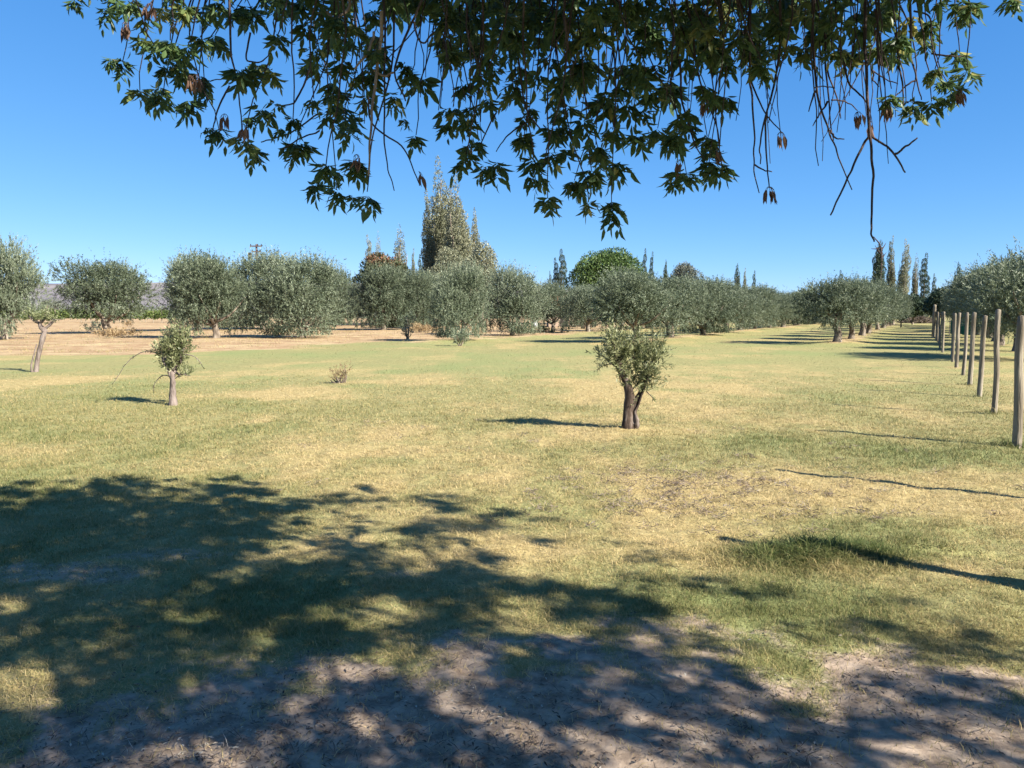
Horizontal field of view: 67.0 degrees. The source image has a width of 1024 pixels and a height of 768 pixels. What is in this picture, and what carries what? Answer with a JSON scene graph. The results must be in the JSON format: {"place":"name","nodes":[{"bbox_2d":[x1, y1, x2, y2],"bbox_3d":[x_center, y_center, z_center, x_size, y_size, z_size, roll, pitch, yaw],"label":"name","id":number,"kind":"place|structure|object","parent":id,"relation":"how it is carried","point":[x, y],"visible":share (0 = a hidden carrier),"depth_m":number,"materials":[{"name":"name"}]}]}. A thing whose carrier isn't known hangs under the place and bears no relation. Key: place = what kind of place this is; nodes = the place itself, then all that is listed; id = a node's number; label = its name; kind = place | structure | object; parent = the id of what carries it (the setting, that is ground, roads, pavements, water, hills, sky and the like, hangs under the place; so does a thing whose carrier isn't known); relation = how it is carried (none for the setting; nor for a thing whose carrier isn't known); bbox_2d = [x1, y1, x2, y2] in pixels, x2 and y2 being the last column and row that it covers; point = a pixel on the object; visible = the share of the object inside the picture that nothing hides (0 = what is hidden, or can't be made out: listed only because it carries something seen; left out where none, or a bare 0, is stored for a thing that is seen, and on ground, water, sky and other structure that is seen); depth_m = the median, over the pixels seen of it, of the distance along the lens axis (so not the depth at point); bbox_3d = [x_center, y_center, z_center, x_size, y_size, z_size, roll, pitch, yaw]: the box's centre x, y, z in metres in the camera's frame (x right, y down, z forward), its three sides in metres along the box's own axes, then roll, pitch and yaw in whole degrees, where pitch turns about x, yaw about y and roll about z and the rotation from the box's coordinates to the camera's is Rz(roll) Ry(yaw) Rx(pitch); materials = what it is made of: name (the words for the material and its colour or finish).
{"place":"outdoors","nodes":[
{"label":"outdoors","id":0,"kind":"place"},
{"bbox_2d":[2,282,567,310],"bbox_3d":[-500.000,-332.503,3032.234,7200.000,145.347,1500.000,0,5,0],"label":"hills","id":1,"kind":"structure","parent":0,"point":[52,287],"depth_m":2835.08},
{"bbox_2d":[0,316,1023,767],"bbox_3d":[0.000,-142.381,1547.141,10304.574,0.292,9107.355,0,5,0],"label":"ground","id":2,"kind":"structure","parent":0,"point":[790,344],"depth_m":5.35,"materials":[{"name":"green plant"}]},
{"bbox_2d":[0,232,56,339],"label":"olive tree","id":3,"kind":"object","parent":2,"relation":"on","point":[17,272],"visible":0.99,"depth_m":48.14,"materials":[{"name":"green plant"}]},
{"bbox_2d":[18,305,64,371],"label":"young olive tree","id":4,"kind":"object","parent":2,"relation":"on","point":[48,316],"visible":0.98,"depth_m":21.77,"materials":[{"name":"green plant"}]},
{"bbox_2d":[36,298,64,309],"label":"tree","id":5,"kind":"object","parent":2,"relation":"on","point":[57,305],"visible":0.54,"depth_m":178.46,"materials":[{"name":"green plant"}]},
{"bbox_2d":[1,309,176,322],"bbox_3d":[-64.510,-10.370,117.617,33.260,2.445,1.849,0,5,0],"label":"vine row","id":6,"kind":"object","parent":2,"relation":"on","point":[157,314],"visible":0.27,"depth_m":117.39,"materials":[{"name":"green plant"}]},
{"bbox_2d":[83,320,101,331],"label":"bush","id":7,"kind":"object","parent":2,"relation":"on","point":[92,326],"visible":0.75,"depth_m":66.72,"materials":[{"name":"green plant"}]},
{"bbox_2d":[45,247,164,332],"bbox_3d":[-31.139,-7.187,60.273,8.612,6.968,8.986,-2,6,-19],"label":"olive tree","id":8,"kind":"object","parent":2,"relation":"on","point":[123,284],"visible":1,"depth_m":58.95,"materials":[{"name":"green plant"}]},
{"bbox_2d":[91,320,142,337],"bbox_3d":[-25.735,-3.618,50.385,2.739,1.380,2.253,2,6,22],"label":"dry weed","id":9,"kind":"object","parent":2,"relation":"on","point":[122,332],"visible":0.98,"depth_m":50.30,"materials":[{"name":"beige plant"}]},
{"bbox_2d":[111,317,203,405],"bbox_3d":[-6.452,-0.391,14.077,1.756,1.675,0.624,0,5,0],"label":"young olive tree","id":10,"kind":"object","parent":2,"relation":"on","point":[175,342],"visible":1,"depth_m":14.02,"materials":[{"name":"green plant"}]},
{"bbox_2d":[148,249,244,329],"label":"olive tree","id":11,"kind":"object","parent":2,"relation":"on","point":[164,290],"visible":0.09,"depth_m":69.25,"materials":[{"name":"green plant"}]},
{"bbox_2d":[159,244,268,337],"bbox_3d":[-19.279,-5.897,50.544,8.012,6.317,6.672,-4,7,-36],"label":"olive tree","id":12,"kind":"object","parent":2,"relation":"on","point":[194,280],"visible":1,"depth_m":49.21,"materials":[{"name":"green plant"}]},
{"bbox_2d":[248,244,261,258],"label":"power pole","id":13,"kind":"object","parent":2,"relation":"on","point":[256,246],"visible":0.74,"depth_m":98.63,"materials":[{"name":"grey wood"}]},
{"bbox_2d":[220,242,298,328],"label":"olive tree","id":14,"kind":"object","parent":2,"relation":"on","point":[248,263],"visible":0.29,"depth_m":75.57,"materials":[{"name":"green plant"}]},
{"bbox_2d":[233,246,354,337],"bbox_3d":[-14.354,-5.970,51.187,8.976,6.408,7.561,3,6,27],"label":"olive tree","id":15,"kind":"object","parent":2,"relation":"on","point":[306,304],"visible":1,"depth_m":50.22,"materials":[{"name":"green plant"}]},
{"bbox_2d":[329,361,352,382],"bbox_3d":[-4.077,-0.254,18.455,0.600,0.604,0.457,0,5,0],"label":"dry shrub","id":16,"kind":"object","parent":2,"relation":"on","point":[338,380],"visible":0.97,"depth_m":18.44,"materials":[{"name":"beige plant"}]},
{"bbox_2d":[319,259,367,326],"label":"olive tree","id":17,"kind":"object","parent":2,"relation":"on","point":[342,318],"visible":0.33,"depth_m":87.19,"materials":[{"name":"green plant"}]},
{"bbox_2d":[336,292,372,324],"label":"shade tree","id":18,"kind":"object","parent":2,"relation":"on","point":[354,309],"visible":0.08,"depth_m":99.13,"materials":[{"name":"green plant"}]},
{"bbox_2d":[365,234,373,324],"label":"poplar tree","id":19,"kind":"object","parent":2,"relation":"on","point":[369,251],"visible":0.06,"depth_m":103.54,"materials":[{"name":"green plant"}]},
{"bbox_2d":[347,252,410,311],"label":"rusty tree","id":20,"kind":"object","parent":2,"relation":"on","point":[372,258],"visible":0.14,"depth_m":96.44,"materials":[{"name":"brown plant"}]},
{"bbox_2d":[341,256,423,329],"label":"olive tree","id":21,"kind":"object","parent":2,"relation":"on","point":[381,280],"visible":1,"depth_m":71.55,"materials":[{"name":"green plant"}]},
{"bbox_2d":[392,223,407,263],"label":"poplar tree","id":22,"kind":"object","parent":2,"relation":"on","point":[398,248],"visible":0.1,"depth_m":102.66,"materials":[{"name":"green plant"}]},
{"bbox_2d":[370,265,438,327],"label":"olive tree","id":23,"kind":"object","parent":2,"relation":"on","point":[423,283],"visible":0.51,"depth_m":73.98,"materials":[{"name":"green plant"}]},
{"bbox_2d":[397,309,416,339],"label":"sapling","id":24,"kind":"object","parent":2,"relation":"on","point":[406,334],"visible":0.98,"depth_m":48.32,"materials":[{"name":"green plant"}]},
{"bbox_2d":[410,322,433,331],"bbox_3d":[-7.405,-4.674,63.488,2.258,1.014,1.944,0,5,0],"label":"straw clump","id":25,"kind":"object","parent":2,"relation":"on","point":[417,328],"visible":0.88,"depth_m":63.31,"materials":[{"name":"beige plant"}]},
{"bbox_2d":[419,189,436,322],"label":"poplar tree","id":26,"kind":"object","parent":2,"relation":"on","point":[428,257],"visible":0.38,"depth_m":107.11,"materials":[{"name":"green plant"}]},
{"bbox_2d":[416,267,459,327],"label":"olive tree","id":27,"kind":"object","parent":2,"relation":"on","point":[425,272],"visible":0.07,"depth_m":81.23,"materials":[{"name":"green plant"}]},
{"bbox_2d":[425,156,454,315],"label":"poplar tree","id":28,"kind":"object","parent":2,"relation":"on","point":[438,217],"visible":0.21,"depth_m":109.35,"materials":[{"name":"green plant"}]},
{"bbox_2d":[426,246,471,286],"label":"willow tree","id":29,"kind":"object","parent":2,"relation":"on","point":[435,268],"visible":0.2,"depth_m":95.93,"materials":[{"name":"green plant"}]},
{"bbox_2d":[442,175,474,319],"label":"poplar tree","id":30,"kind":"object","parent":2,"relation":"on","point":[458,239],"visible":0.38,"depth_m":103.72,"materials":[{"name":"green plant"}]},
{"bbox_2d":[421,253,498,339],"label":"olive tree","id":31,"kind":"object","parent":2,"relation":"on","point":[464,308],"visible":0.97,"depth_m":44.27,"materials":[{"name":"green plant"}]},
{"bbox_2d":[449,324,471,345],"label":"sapling","id":32,"kind":"object","parent":2,"relation":"on","point":[461,336],"visible":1,"depth_m":38.54,"materials":[{"name":"green plant"}]},
{"bbox_2d":[467,207,480,323],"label":"poplar tree","id":33,"kind":"object","parent":2,"relation":"on","point":[475,234],"visible":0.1,"depth_m":108.48,"materials":[{"name":"green plant"}]},
{"bbox_2d":[1,298,950,318],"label":"treeline","id":34,"kind":"object","parent":2,"relation":"on","point":[158,308],"visible":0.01,"depth_m":212.09,"materials":[{"name":"green plant"}]},
{"bbox_2d":[462,241,501,322],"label":"willow tree","id":35,"kind":"object","parent":2,"relation":"on","point":[483,258],"visible":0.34,"depth_m":90.48,"materials":[{"name":"green plant"}]},
{"bbox_2d":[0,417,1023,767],"bbox_3d":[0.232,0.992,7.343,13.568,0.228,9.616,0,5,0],"label":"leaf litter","id":36,"kind":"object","parent":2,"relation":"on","point":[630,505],"visible":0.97,"depth_m":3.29,"materials":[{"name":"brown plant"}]},
{"bbox_2d":[481,259,563,334],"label":"olive tree","id":37,"kind":"object","parent":2,"relation":"on","point":[522,299],"visible":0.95,"depth_m":55.15,"materials":[{"name":"green plant"}]},
{"bbox_2d":[63,0,1023,241],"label":"ash tree","id":38,"kind":"object","parent":2,"relation":"on","point":[697,22],"visible":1,"depth_m":3.41,"materials":[{"name":"green plant"}]},
{"bbox_2d":[527,278,580,331],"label":"olive tree","id":39,"kind":"object","parent":2,"relation":"on","point":[559,309],"visible":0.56,"depth_m":66.21,"materials":[{"name":"green plant"}]},
{"bbox_2d":[536,325,572,332],"bbox_3d":[3.448,-4.612,64.999,3.419,0.754,1.488,0,5,0],"label":"weed clump","id":40,"kind":"object","parent":2,"relation":"on","point":[551,330],"visible":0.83,"depth_m":65.00,"materials":[{"name":"green plant"}]},
{"bbox_2d":[551,257,559,288],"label":"poplar tree","id":41,"kind":"object","parent":2,"relation":"on","point":[554,271],"visible":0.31,"depth_m":129.74,"materials":[{"name":"green plant"}]},
{"bbox_2d":[555,249,566,287],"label":"poplar tree","id":42,"kind":"object","parent":2,"relation":"on","point":[561,272],"visible":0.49,"depth_m":128.53,"materials":[{"name":"green plant"}]},
{"bbox_2d":[557,281,601,328],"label":"olive tree","id":43,"kind":"object","parent":2,"relation":"on","point":[581,324],"visible":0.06,"depth_m":76.42,"materials":[{"name":"green plant"}]},
{"bbox_2d":[558,278,618,331],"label":"olive tree","id":44,"kind":"object","parent":2,"relation":"on","point":[578,300],"visible":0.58,"depth_m":62.16,"materials":[{"name":"green plant"}]},
{"bbox_2d":[565,245,649,321],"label":"round tree","id":45,"kind":"object","parent":2,"relation":"on","point":[590,267],"visible":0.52,"depth_m":104.16,"materials":[{"name":"green plant"}]},
{"bbox_2d":[584,317,676,428],"bbox_3d":[1.675,-0.130,10.950,1.291,1.648,0.692,0,5,0],"label":"young olive tree","id":46,"kind":"object","parent":2,"relation":"on","point":[632,401],"visible":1,"depth_m":10.88,"materials":[{"name":"green plant"}]},
{"bbox_2d":[642,248,646,271],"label":"poplar tree","id":47,"kind":"object","parent":2,"relation":"on","point":[643,262],"visible":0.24,"depth_m":126.63,"materials":[{"name":"green plant"}]},
{"bbox_2d":[581,262,709,337],"bbox_3d":[7.110,-4.521,42.943,7.462,4.558,6.214,0,5,2],"label":"olive tree","id":48,"kind":"object","parent":2,"relation":"on","point":[640,291],"visible":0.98,"depth_m":41.87,"materials":[{"name":"green plant"}]},
{"bbox_2d":[648,251,653,317],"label":"poplar tree","id":49,"kind":"object","parent":2,"relation":"on","point":[651,269],"visible":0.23,"depth_m":126.61,"materials":[{"name":"green plant"}]},
{"bbox_2d":[638,265,730,337],"bbox_3d":[10.364,-5.129,48.534,6.483,4.722,6.764,1,5,11],"label":"olive tree","id":50,"kind":"object","parent":2,"relation":"on","point":[675,280],"visible":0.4,"depth_m":47.55,"materials":[{"name":"green plant"}]},
{"bbox_2d":[670,261,704,281],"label":"grey tree","id":51,"kind":"object","parent":2,"relation":"on","point":[682,269],"visible":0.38,"depth_m":122.87,"materials":[{"name":"green plant"}]},
{"bbox_2d":[660,271,752,334],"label":"olive tree","id":52,"kind":"object","parent":2,"relation":"on","point":[708,324],"visible":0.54,"depth_m":53.55,"materials":[{"name":"green plant"}]},
{"bbox_2d":[693,275,771,331],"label":"olive tree","id":53,"kind":"object","parent":2,"relation":"on","point":[751,299],"visible":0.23,"depth_m":59.74,"materials":[{"name":"green plant"}]},
{"bbox_2d":[734,263,740,287],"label":"poplar tree","id":54,"kind":"object","parent":2,"relation":"on","point":[736,278],"visible":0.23,"depth_m":148.54,"materials":[{"name":"green plant"}]},
{"bbox_2d":[720,279,780,329],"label":"olive tree","id":55,"kind":"object","parent":2,"relation":"on","point":[762,290],"visible":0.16,"depth_m":65.86,"materials":[{"name":"green plant"}]},
{"bbox_2d":[736,282,783,328],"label":"olive tree","id":56,"kind":"object","parent":2,"relation":"on","point":[772,321],"visible":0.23,"depth_m":71.62,"materials":[{"name":"green plant"}]},
{"bbox_2d":[747,289,800,327],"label":"olive tree","id":57,"kind":"object","parent":2,"relation":"on","point":[787,303],"visible":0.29,"depth_m":77.29,"materials":[{"name":"green plant"}]},
{"bbox_2d":[767,291,814,326],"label":"olive tree","id":58,"kind":"object","parent":2,"relation":"on","point":[784,321],"visible":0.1,"depth_m":83.67,"materials":[{"name":"green plant"}]},
{"bbox_2d":[779,291,813,325],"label":"olive tree","id":59,"kind":"object","parent":2,"relation":"on","point":[794,322],"visible":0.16,"depth_m":90.11,"materials":[{"name":"green plant"}]},
{"bbox_2d":[784,268,893,341],"bbox_3d":[17.195,-4.111,40.782,5.514,4.138,5.260,-5,7,-40],"label":"olive tree","id":60,"kind":"object","parent":2,"relation":"on","point":[832,301],"visible":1,"depth_m":39.96,"materials":[{"name":"green plant"}]},
{"bbox_2d":[806,279,893,338],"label":"olive tree","id":61,"kind":"object","parent":2,"relation":"on","point":[851,335],"visible":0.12,"depth_m":46.21,"materials":[{"name":"green plant"}]},
{"bbox_2d":[842,269,906,335],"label":"olive tree","id":62,"kind":"object","parent":2,"relation":"on","point":[863,329],"visible":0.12,"depth_m":51.45,"materials":[{"name":"green plant"}]},
{"bbox_2d":[870,241,887,283],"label":"poplar tree","id":63,"kind":"object","parent":2,"relation":"on","point":[876,262],"visible":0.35,"depth_m":126.13,"materials":[{"name":"green plant"}]},
{"bbox_2d":[873,236,885,282],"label":"dead tree","id":64,"kind":"object","parent":2,"relation":"on","point":[880,251],"visible":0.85,"depth_m":125.53,"materials":[{"name":"brown plant"}]},
{"bbox_2d":[854,292,906,333],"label":"olive tree","id":65,"kind":"object","parent":2,"relation":"on","point":[869,329],"visible":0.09,"depth_m":57.94,"materials":[{"name":"green plant"}]},
{"bbox_2d":[885,235,895,288],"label":"poplar tree","id":66,"kind":"object","parent":2,"relation":"on","point":[891,271],"visible":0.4,"depth_m":128.55,"materials":[{"name":"green plant"}]},
{"bbox_2d":[875,290,907,329],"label":"olive tree","id":67,"kind":"object","parent":2,"relation":"on","point":[877,326],"depth_m":70.66,"materials":[{"name":"green plant"}]},
{"bbox_2d":[880,286,914,327],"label":"olive tree","id":68,"kind":"object","parent":2,"relation":"on","point":[908,303],"visible":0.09,"depth_m":75.35,"materials":[{"name":"green plant"}]},
{"bbox_2d":[897,305,907,326],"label":"shade tree","id":69,"kind":"object","parent":2,"relation":"on","point":[906,316],"visible":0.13,"depth_m":84.50,"materials":[{"name":"green plant"}]},
{"bbox_2d":[896,239,911,294],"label":"poplar tree","id":70,"kind":"object","parent":2,"relation":"on","point":[903,279],"visible":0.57,"depth_m":125.58,"materials":[{"name":"green plant"}]},
{"bbox_2d":[895,316,931,322],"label":"brush pile","id":71,"kind":"object","parent":2,"relation":"on","point":[921,319],"visible":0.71,"depth_m":117.41,"materials":[{"name":"plant"}]},
{"bbox_2d":[911,257,918,295],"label":"poplar tree","id":72,"kind":"object","parent":2,"relation":"on","point":[914,283],"visible":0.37,"depth_m":128.81,"materials":[{"name":"green plant"}]},
{"bbox_2d":[907,292,926,324],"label":"shade tree","id":73,"kind":"object","parent":2,"relation":"on","point":[918,301],"visible":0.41,"depth_m":102.35,"materials":[{"name":"green plant"}]},
{"bbox_2d":[918,252,930,316],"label":"poplar tree","id":74,"kind":"object","parent":2,"relation":"on","point":[923,289],"visible":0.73,"depth_m":126.70,"materials":[{"name":"green plant"}]},
{"bbox_2d":[930,273,936,317],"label":"poplar tree","id":75,"kind":"object","parent":2,"relation":"on","point":[934,285],"visible":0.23,"depth_m":138.93,"materials":[{"name":"green plant"}]},
{"bbox_2d":[921,286,946,316],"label":"tree","id":76,"kind":"object","parent":2,"relation":"on","point":[930,301],"visible":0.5,"depth_m":94.82,"materials":[{"name":"green plant"}]},
{"bbox_2d":[931,305,936,336],"bbox_3d":[30.091,-4.350,55.154,0.239,2.642,0.241,0,5,0],"label":"wooden post","id":77,"kind":"object","parent":2,"relation":"on","point":[934,308],"visible":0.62,"depth_m":55.06,"materials":[{"name":"brown wood"}]},
{"bbox_2d":[933,311,935,337],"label":"wooden post","id":78,"kind":"object","parent":2,"relation":"on","point":[934,325],"visible":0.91,"depth_m":51.74,"materials":[{"name":"brown wood"}]},
{"bbox_2d":[939,312,942,349],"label":"wooden post","id":79,"kind":"object","parent":2,"relation":"on","point":[941,324],"visible":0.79,"depth_m":34.98,"materials":[{"name":"brown wood"}]},
{"bbox_2d":[941,312,944,351],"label":"wooden post","id":80,"kind":"object","parent":2,"relation":"on","point":[943,337],"visible":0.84,"depth_m":32.25,"materials":[{"name":"brown wood"}]},
{"bbox_2d":[937,284,951,319],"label":"olive tree","id":81,"kind":"object","parent":2,"relation":"on","point":[947,317],"visible":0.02,"depth_m":75.30,"materials":[{"name":"green plant"}]},
{"bbox_2d":[936,288,952,313],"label":"olive tree","id":82,"kind":"object","parent":2,"relation":"on","point":[943,302],"depth_m":69.77,"materials":[{"name":"green plant"}]},
{"bbox_2d":[951,312,954,354],"bbox_3d":[16.718,-1.708,29.332,0.107,2.052,0.164,6,8,50],"label":"wooden post","id":83,"kind":"object","parent":2,"relation":"on","point":[952,330],"visible":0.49,"depth_m":29.26,"materials":[{"name":"brown wood"}]},
{"bbox_2d":[951,313,955,361],"bbox_3d":[15.176,-1.424,26.567,0.101,2.016,0.121,-1,4,-23],"label":"wooden post","id":84,"kind":"object","parent":2,"relation":"on","point":[953,342],"visible":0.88,"depth_m":26.53,"materials":[{"name":"brown wood"}]},
{"bbox_2d":[954,312,960,367],"bbox_3d":[13.816,-1.189,23.986,0.153,2.059,0.114,-10,11,-61],"label":"wooden post","id":85,"kind":"object","parent":2,"relation":"on","point":[957,341],"visible":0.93,"depth_m":23.94,"materials":[{"name":"brown wood"}]},
{"bbox_2d":[949,318,970,335],"bbox_3d":[32.463,-4.082,55.916,0.060,1.362,2.199,-1,5,-12],"label":"shade net","id":86,"kind":"object","parent":2,"relation":"on","point":[961,330],"visible":0.21,"depth_m":55.86,"materials":[{"name":"green fabric"}]},
{"bbox_2d":[936,261,986,334],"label":"olive tree","id":87,"kind":"object","parent":2,"relation":"on","point":[945,286],"depth_m":57.21,"materials":[{"name":"green plant"}]},
{"bbox_2d":[961,312,968,374],"bbox_3d":[12.244,-0.910,20.904,0.107,2.058,0.118,-3,7,-30],"label":"wooden post","id":88,"kind":"object","parent":2,"relation":"on","point":[965,344],"visible":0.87,"depth_m":20.85,"materials":[{"name":"brown wood"}]},
{"bbox_2d":[943,264,992,337],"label":"olive tree","id":89,"kind":"object","parent":2,"relation":"on","point":[988,330],"depth_m":51.14,"materials":[{"name":"green plant"}]},
{"bbox_2d":[967,312,976,384],"bbox_3d":[10.858,-0.657,18.273,0.115,2.084,0.117,-2,6,-21],"label":"wooden post","id":90,"kind":"object","parent":2,"relation":"on","point":[971,354],"visible":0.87,"depth_m":18.23,"materials":[{"name":"brown wood"}]},
{"bbox_2d":[942,258,1013,345],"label":"olive tree","id":91,"kind":"object","parent":2,"relation":"on","point":[1002,339],"visible":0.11,"depth_m":39.93,"materials":[{"name":"green plant"}]},
{"bbox_2d":[947,255,1009,340],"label":"olive tree","id":92,"kind":"object","parent":2,"relation":"on","point":[992,339],"depth_m":45.72,"materials":[{"name":"green plant"}]},
{"bbox_2d":[977,315,987,396],"bbox_3d":[9.534,-0.394,15.704,0.108,2.003,0.108,1,6,7],"label":"wooden post","id":93,"kind":"object","parent":2,"relation":"on","point":[981,359],"visible":0.86,"depth_m":15.66,"materials":[{"name":"brown wood"}]},
{"bbox_2d":[942,236,1023,349],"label":"olive tree","id":94,"kind":"object","parent":2,"relation":"on","point":[1010,291],"visible":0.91,"depth_m":27.33,"materials":[{"name":"green plant"}]},
{"bbox_2d":[953,245,1023,350],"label":"olive tree","id":95,"kind":"object","parent":2,"relation":"on","point":[1013,347],"visible":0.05,"depth_m":33.86,"materials":[{"name":"green plant"}]},
{"bbox_2d":[991,309,1000,413],"bbox_3d":[8.023,-0.194,12.823,0.121,2.096,0.101,-3,6,-29],"label":"wooden post","id":96,"kind":"object","parent":2,"relation":"on","point":[996,376],"visible":0.89,"depth_m":12.78,"materials":[{"name":"brown wood"}]},
{"bbox_2d":[1012,315,1023,447],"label":"wooden post","id":97,"kind":"object","parent":2,"relation":"on","point":[1017,432],"visible":0.86,"depth_m":9.70,"materials":[{"name":"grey wood"}]},
{"bbox_2d":[0,0,1023,296],"label":"sky","id":98,"kind":"structure","parent":0,"point":[83,171],"materials":[{"name":"blue"}]},
{"bbox_2d":[2,327,1023,394],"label":"dry grass","id":99,"kind":"structure","parent":0,"point":[386,348],"depth_m":39.68,"materials":[{"name":"beige plant"}]},
{"bbox_2d":[547,303,591,326],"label":"house","id":100,"kind":"structure","parent":0,"point":[556,324],"depth_m":89.26,"materials":[{"name":"paint"}]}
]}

